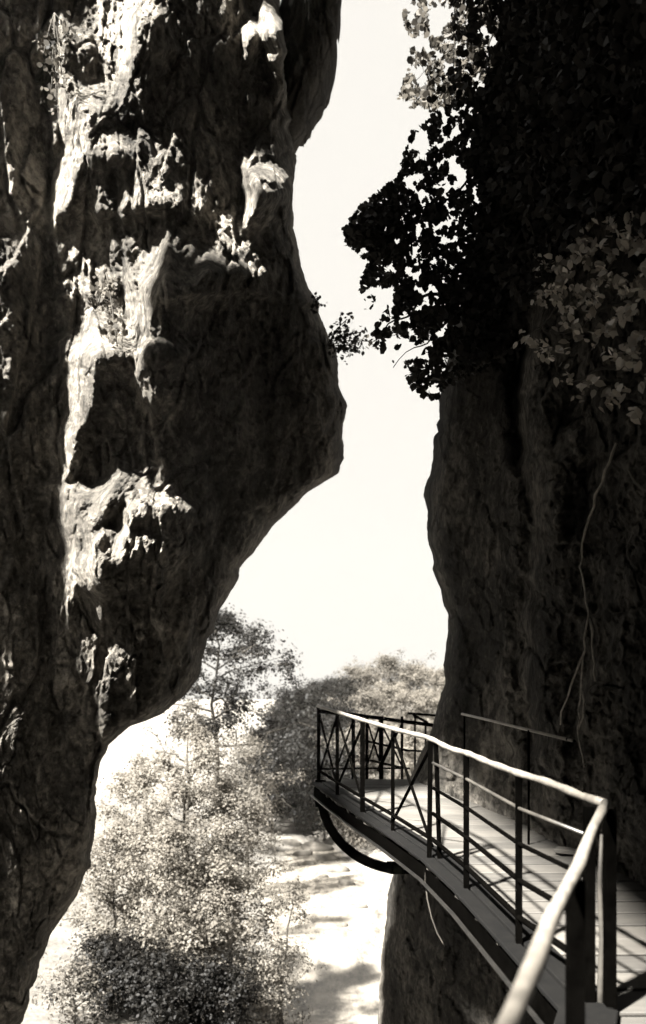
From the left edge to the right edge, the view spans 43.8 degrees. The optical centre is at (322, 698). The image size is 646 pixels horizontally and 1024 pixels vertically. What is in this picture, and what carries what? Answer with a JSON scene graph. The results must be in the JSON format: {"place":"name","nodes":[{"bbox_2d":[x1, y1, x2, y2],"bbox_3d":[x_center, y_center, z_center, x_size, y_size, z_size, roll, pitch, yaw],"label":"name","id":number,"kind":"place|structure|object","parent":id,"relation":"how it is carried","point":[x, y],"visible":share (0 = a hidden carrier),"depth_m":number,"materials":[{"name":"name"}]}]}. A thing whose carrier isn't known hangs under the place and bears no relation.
{"place":"outdoors","nodes":[
{"label":"outdoors","id":0,"kind":"place"},
{"bbox_2d":[0,0,346,1023],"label":"cliff","id":1,"kind":"structure","parent":0,"point":[172,458],"depth_m":11.31,"materials":[{"name":"stone"}]},
{"bbox_2d":[32,11,81,114],"bbox_3d":[-3.493,-8.372,10.554,0.672,1.521,0.789,0,0,0],"label":"rock plant","id":2,"kind":"object","parent":1,"relation":"on","point":[46,45],"visible":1,"depth_m":10.54,"materials":[{"name":"grey plant"}]},
{"bbox_2d":[88,271,126,346],"bbox_3d":[-2.808,-5.071,10.394,0.462,1.023,0.728,0,0,-20],"label":"rock plant","id":3,"kind":"object","parent":1,"relation":"on","point":[110,284],"visible":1,"depth_m":10.39,"materials":[{"name":"grey plant"}]},
{"bbox_2d":[279,0,341,152],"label":"rock outcrop","id":4,"kind":"object","parent":1,"relation":"on","point":[311,31],"visible":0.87,"depth_m":13.76,"materials":[{"name":"stone"}]},
{"bbox_2d":[310,292,325,313],"bbox_3d":[-0.158,-6.494,13.126,0.423,0.437,0.878,0,0,10],"label":"rock plant","id":5,"kind":"object","parent":1,"relation":"on","point":[313,305],"visible":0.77,"depth_m":13.16,"materials":[{"name":"black plant"}]},
{"bbox_2d":[323,312,378,364],"bbox_3d":[0.511,-6.084,13.629,1.009,1.050,1.014,0,0,0],"label":"rock plant","id":6,"kind":"object","parent":1,"relation":"on","point":[339,338],"visible":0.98,"depth_m":13.55,"materials":[{"name":"black plant"}]},
{"bbox_2d":[21,700,429,1023],"bbox_3d":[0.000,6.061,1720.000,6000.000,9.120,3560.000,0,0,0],"label":"ground","id":7,"kind":"structure","parent":0,"point":[131,737],"depth_m":49.85,"materials":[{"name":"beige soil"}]},
{"bbox_2d":[31,943,129,1023],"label":"shrub","id":8,"kind":"object","parent":7,"relation":"on","point":[73,1005],"visible":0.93,"depth_m":19.77,"materials":[{"name":"grey plant"}]},
{"bbox_2d":[56,812,176,959],"bbox_3d":[-6.474,6.031,24.071,4.046,5.252,4.175,0,0,40],"label":"tree","id":9,"kind":"object","parent":7,"relation":"on","point":[97,893],"visible":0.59,"depth_m":23.73,"materials":[{"name":"grey plant"}]},
{"bbox_2d":[56,916,178,1021],"bbox_3d":[-5.818,7.191,21.523,3.444,2.809,3.578,0,0,20],"label":"shrub","id":10,"kind":"object","parent":7,"relation":"on","point":[108,950],"visible":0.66,"depth_m":21.00,"materials":[{"name":"grey plant"}]},
{"bbox_2d":[29,924,245,1023],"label":"shrub","id":11,"kind":"object","parent":7,"relation":"on","point":[161,996],"visible":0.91,"depth_m":20.26,"materials":[{"name":"grey plant"}]},
{"bbox_2d":[82,741,203,951],"bbox_3d":[-5.651,5.004,26.273,4.716,7.167,4.469,0,0,-43],"label":"tree","id":12,"kind":"object","parent":7,"relation":"on","point":[145,782],"visible":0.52,"depth_m":25.75,"materials":[{"name":"grey plant"}]},
{"bbox_2d":[72,808,285,976],"bbox_3d":[-4.282,6.075,23.208,5.581,5.822,4.972,0,0,-23],"label":"tree","id":13,"kind":"object","parent":7,"relation":"on","point":[169,832],"visible":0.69,"depth_m":22.52,"materials":[{"name":"grey plant"}]},
{"bbox_2d":[136,692,243,900],"bbox_3d":[-5.325,4.126,31.336,4.407,9.048,3.929,0,0,-19],"label":"tree","id":14,"kind":"object","parent":7,"relation":"on","point":[179,726],"visible":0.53,"depth_m":30.91,"materials":[{"name":"grey plant"}]},
{"bbox_2d":[83,712,309,958],"bbox_3d":[-3.912,4.815,24.773,5.852,8.748,5.726,0,0,33],"label":"tree","id":15,"kind":"object","parent":7,"relation":"on","point":[176,792],"visible":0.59,"depth_m":24.20,"materials":[{"name":"grey plant"}]},
{"bbox_2d":[157,941,274,1023],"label":"shrub","id":16,"kind":"object","parent":7,"relation":"on","point":[221,984],"visible":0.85,"depth_m":20.57,"materials":[{"name":"grey plant"}]},
{"bbox_2d":[136,836,298,1022],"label":"tree","id":17,"kind":"object","parent":7,"relation":"on","point":[217,866],"visible":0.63,"depth_m":22.62,"materials":[{"name":"grey plant"}]},
{"bbox_2d":[165,768,301,981],"bbox_3d":[-2.716,6.022,24.660,4.498,7.703,5.315,0,0,0],"label":"tree","id":18,"kind":"object","parent":7,"relation":"on","point":[230,808],"visible":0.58,"depth_m":24.86,"materials":[{"name":"grey plant"}]},
{"bbox_2d":[179,728,310,895],"bbox_3d":[-3.725,5.771,39.648,5.410,8.643,5.964,0,0,-43],"label":"tree","id":19,"kind":"object","parent":7,"relation":"on","point":[254,749],"visible":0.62,"depth_m":39.75,"materials":[{"name":"grey plant"}]},
{"bbox_2d":[157,603,333,841],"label":"tree","id":20,"kind":"object","parent":7,"relation":"on","point":[225,622],"visible":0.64,"depth_m":45.41,"materials":[{"name":"grey plant"}]},
{"bbox_2d":[229,778,297,821],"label":"shrub","id":21,"kind":"object","parent":7,"relation":"on","point":[269,799],"visible":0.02,"depth_m":62.28,"materials":[{"name":"grey plant"}]},
{"bbox_2d":[207,708,326,784],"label":"tree","id":22,"kind":"object","parent":7,"relation":"on","point":[280,719],"visible":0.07,"depth_m":65.42,"materials":[{"name":"grey plant"}]},
{"bbox_2d":[208,746,332,831],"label":"tree","id":23,"kind":"object","parent":7,"relation":"on","point":[275,761],"visible":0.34,"depth_m":56.88,"materials":[{"name":"grey plant"}]},
{"bbox_2d":[233,944,317,1023],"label":"shrub","id":24,"kind":"object","parent":7,"relation":"on","point":[261,1007],"visible":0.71,"depth_m":22.34,"materials":[{"name":"grey plant"}]},
{"bbox_2d":[230,875,321,1023],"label":"tree","id":25,"kind":"object","parent":7,"relation":"on","point":[293,893],"visible":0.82,"depth_m":23.43,"materials":[{"name":"grey plant"}]},
{"bbox_2d":[277,838,301,845],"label":"boulder","id":26,"kind":"object","parent":7,"relation":"on","point":[289,841],"visible":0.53,"depth_m":54.77,"materials":[{"name":"grey stone"}]},
{"bbox_2d":[240,680,354,743],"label":"tree","id":27,"kind":"object","parent":7,"relation":"on","point":[299,699],"visible":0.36,"depth_m":69.30,"materials":[{"name":"grey plant"}]},
{"bbox_2d":[277,789,318,811],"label":"shrub","id":28,"kind":"object","parent":7,"relation":"on","point":[304,802],"visible":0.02,"depth_m":60.43,"materials":[{"name":"grey plant"}]},
{"bbox_2d":[226,713,373,818],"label":"tree","id":29,"kind":"object","parent":7,"relation":"on","point":[297,743],"visible":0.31,"depth_m":60.52,"materials":[{"name":"grey plant"}]},
{"bbox_2d":[302,861,315,864],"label":"boulder","id":30,"kind":"object","parent":7,"relation":"on","point":[308,863],"visible":0.61,"depth_m":48.48,"materials":[{"name":"grey stone"}]},
{"bbox_2d":[245,739,373,840],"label":"tree","id":31,"kind":"object","parent":7,"relation":"on","point":[309,758],"visible":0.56,"depth_m":54.73,"materials":[{"name":"grey plant"}]},
{"bbox_2d":[255,676,373,737],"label":"tree","id":32,"kind":"object","parent":7,"relation":"on","point":[321,685],"visible":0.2,"depth_m":72.98,"materials":[{"name":"grey plant"}]},
{"bbox_2d":[301,841,334,851],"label":"boulder","id":33,"kind":"object","parent":7,"relation":"on","point":[315,846],"visible":0.57,"depth_m":52.94,"materials":[{"name":"grey stone"}]},
{"bbox_2d":[315,853,338,860],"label":"boulder","id":34,"kind":"object","parent":7,"relation":"on","point":[327,857],"visible":0.62,"depth_m":49.81,"materials":[{"name":"grey stone"}]},
{"bbox_2d":[321,864,349,872],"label":"boulder","id":35,"kind":"object","parent":7,"relation":"on","point":[335,868],"visible":0.65,"depth_m":46.54,"materials":[{"name":"white stone"}]},
{"bbox_2d":[302,673,379,711],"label":"tree","id":36,"kind":"object","parent":7,"relation":"on","point":[344,686],"visible":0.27,"depth_m":76.84,"materials":[{"name":"grey plant"}]},
{"bbox_2d":[295,696,389,757],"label":"tree","id":37,"kind":"object","parent":7,"relation":"on","point":[344,722],"visible":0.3,"depth_m":65.31,"materials":[{"name":"grey plant"}]},
{"bbox_2d":[321,814,363,843],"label":"shrub","id":38,"kind":"object","parent":7,"relation":"on","point":[351,833],"visible":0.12,"depth_m":52.61,"materials":[{"name":"grey plant"}]},
{"bbox_2d":[346,826,371,847],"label":"shrub","id":39,"kind":"object","parent":7,"relation":"on","point":[360,843],"visible":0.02,"depth_m":49.02,"materials":[{"name":"grey plant"}]},
{"bbox_2d":[332,656,396,712],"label":"tree","id":40,"kind":"object","parent":7,"relation":"on","point":[355,670],"visible":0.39,"depth_m":81.33,"materials":[{"name":"grey plant"}]},
{"bbox_2d":[307,719,421,778],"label":"tree","id":41,"kind":"object","parent":7,"relation":"on","point":[357,746],"visible":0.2,"depth_m":59.40,"materials":[{"name":"grey plant"}]},
{"bbox_2d":[317,679,427,741],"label":"tree","id":42,"kind":"object","parent":7,"relation":"on","point":[370,700],"visible":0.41,"depth_m":69.29,"materials":[{"name":"grey plant"}]},
{"bbox_2d":[355,710,409,778],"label":"tree","id":43,"kind":"object","parent":7,"relation":"on","point":[375,728],"visible":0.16,"depth_m":63.48,"materials":[{"name":"grey plant"}]},
{"bbox_2d":[346,645,435,704],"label":"tree","id":44,"kind":"object","parent":7,"relation":"on","point":[389,667],"visible":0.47,"depth_m":85.02,"materials":[{"name":"grey plant"}]},
{"bbox_2d":[367,678,423,730],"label":"tree","id":45,"kind":"object","parent":7,"relation":"on","point":[388,693],"visible":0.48,"depth_m":73.36,"materials":[{"name":"grey plant"}]},
{"bbox_2d":[378,726,429,778],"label":"tree","id":46,"kind":"object","parent":7,"relation":"on","point":[409,740],"visible":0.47,"depth_m":59.18,"materials":[{"name":"grey plant"}]},
{"bbox_2d":[390,658,435,709],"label":"tree","id":47,"kind":"object","parent":7,"relation":"on","point":[418,672],"visible":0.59,"depth_m":85.19,"materials":[{"name":"grey plant"}]},
{"bbox_2d":[399,684,439,732],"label":"tree","id":48,"kind":"object","parent":7,"relation":"on","point":[425,703],"visible":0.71,"depth_m":73.10,"materials":[{"name":"grey plant"}]},
{"bbox_2d":[417,664,444,710],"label":"tree","id":49,"kind":"object","parent":7,"relation":"on","point":[439,677],"visible":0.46,"depth_m":85.12,"materials":[{"name":"grey plant"}]},
{"bbox_2d":[121,788,387,1023],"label":"river","id":50,"kind":"structure","parent":0,"point":[344,989],"depth_m":33.62,"materials":[{"name":"white liquid"}]},
{"bbox_2d":[273,851,288,855],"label":"boulder","id":51,"kind":"object","parent":50,"relation":"in","point":[280,853],"visible":0.59,"depth_m":51.27,"materials":[{"name":"grey stone"}]},
{"bbox_2d":[293,850,312,855],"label":"boulder","id":52,"kind":"object","parent":50,"relation":"in","point":[303,853],"visible":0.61,"depth_m":51.35,"materials":[{"name":"grey stone"}]},
{"bbox_2d":[319,874,328,877],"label":"boulder","id":53,"kind":"object","parent":50,"relation":"in","point":[323,875],"visible":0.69,"depth_m":45.12,"materials":[{"name":"white stone"}]},
{"bbox_2d":[336,922,347,926],"bbox_3d":[0.861,10.043,35.492,0.534,0.326,0.428,0,0,0],"label":"boulder","id":54,"kind":"object","parent":50,"relation":"in","point":[342,924],"visible":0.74,"depth_m":35.37,"materials":[{"name":"white stone"}]},
{"bbox_2d":[338,879,354,885],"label":"boulder","id":55,"kind":"object","parent":50,"relation":"in","point":[343,882],"visible":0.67,"depth_m":43.22,"materials":[{"name":"grey stone"}]},
{"bbox_2d":[354,904,368,908],"bbox_3d":[1.850,10.049,38.621,0.701,0.338,0.458,0,0,0],"label":"boulder","id":56,"kind":"object","parent":50,"relation":"in","point":[360,906],"visible":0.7,"depth_m":38.46,"materials":[{"name":"white stone"}]},
{"bbox_2d":[181,0,503,699],"label":"sky","id":57,"kind":"structure","parent":0,"point":[347,572],"materials":[{"name":"white"}]},
{"bbox_2d":[377,11,645,1023],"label":"cliff","id":58,"kind":"structure","parent":0,"point":[523,445],"depth_m":7.74,"materials":[{"name":"stone"}]},
{"bbox_2d":[341,0,527,400],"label":"overhanging tree","id":59,"kind":"object","parent":58,"relation":"on","point":[370,222],"visible":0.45,"depth_m":8.49,"materials":[{"name":"black plant"}]},
{"bbox_2d":[397,0,498,112],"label":"overhanging tree","id":60,"kind":"object","parent":58,"relation":"on","point":[418,22],"visible":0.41,"depth_m":13.82,"materials":[{"name":"grey plant"}]},
{"bbox_2d":[310,704,645,1023],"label":"walkway","id":61,"kind":"structure","parent":58,"relation":"attached to","point":[561,938],"depth_m":5.33,"materials":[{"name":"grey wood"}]},
{"bbox_2d":[406,712,435,767],"bbox_3d":[1.598,0.738,13.363,0.535,1.016,1.872,0,0,14],"label":"railing","id":62,"kind":"object","parent":61,"relation":"attached to","point":[417,717],"visible":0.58,"depth_m":13.49,"materials":[{"name":"metal"}]},
{"bbox_2d":[425,865,444,946],"bbox_3d":[0.921,1.692,6.600,0.169,0.694,0.014,0,0,0],"label":"wire","id":63,"kind":"object","parent":61,"relation":"hanging from","point":[431,916],"visible":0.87,"depth_m":6.59,"materials":[{"name":"grey metal"}]},
{"bbox_2d":[461,713,575,844],"bbox_3d":[1.826,0.734,7.710,0.179,1.154,2.448,0,0,-12],"label":"wall handrail","id":64,"kind":"object","parent":61,"relation":"on","point":[528,730],"depth_m":7.22,"materials":[{"name":"wood"},{"name":"iron paint"}]},
{"bbox_2d":[554,846,598,857],"bbox_3d":[2.165,1.302,6.825,0.363,0.043,0.160,0,0,24],"label":"loose board","id":65,"kind":"object","parent":61,"relation":"on","point":[565,850],"visible":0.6,"depth_m":6.81,"materials":[{"name":"grey wood"}]},
{"bbox_2d":[474,0,645,311],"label":"ivy","id":66,"kind":"object","parent":58,"relation":"attached to","point":[581,160],"visible":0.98,"depth_m":6.28,"materials":[{"name":"black plant"}]},
{"bbox_2d":[511,208,645,424],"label":"climbing plant","id":67,"kind":"object","parent":58,"relation":"attached to","point":[628,245],"visible":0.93,"depth_m":5.76,"materials":[{"name":"grey plant"}]},
{"bbox_2d":[560,443,616,767],"bbox_3d":[2.031,-0.630,6.171,0.071,2.333,1.091,0,0,-4],"label":"vine","id":68,"kind":"object","parent":58,"relation":"hanging from","point":[583,581],"visible":1,"depth_m":6.21,"materials":[{"name":"plant"}]}
]}

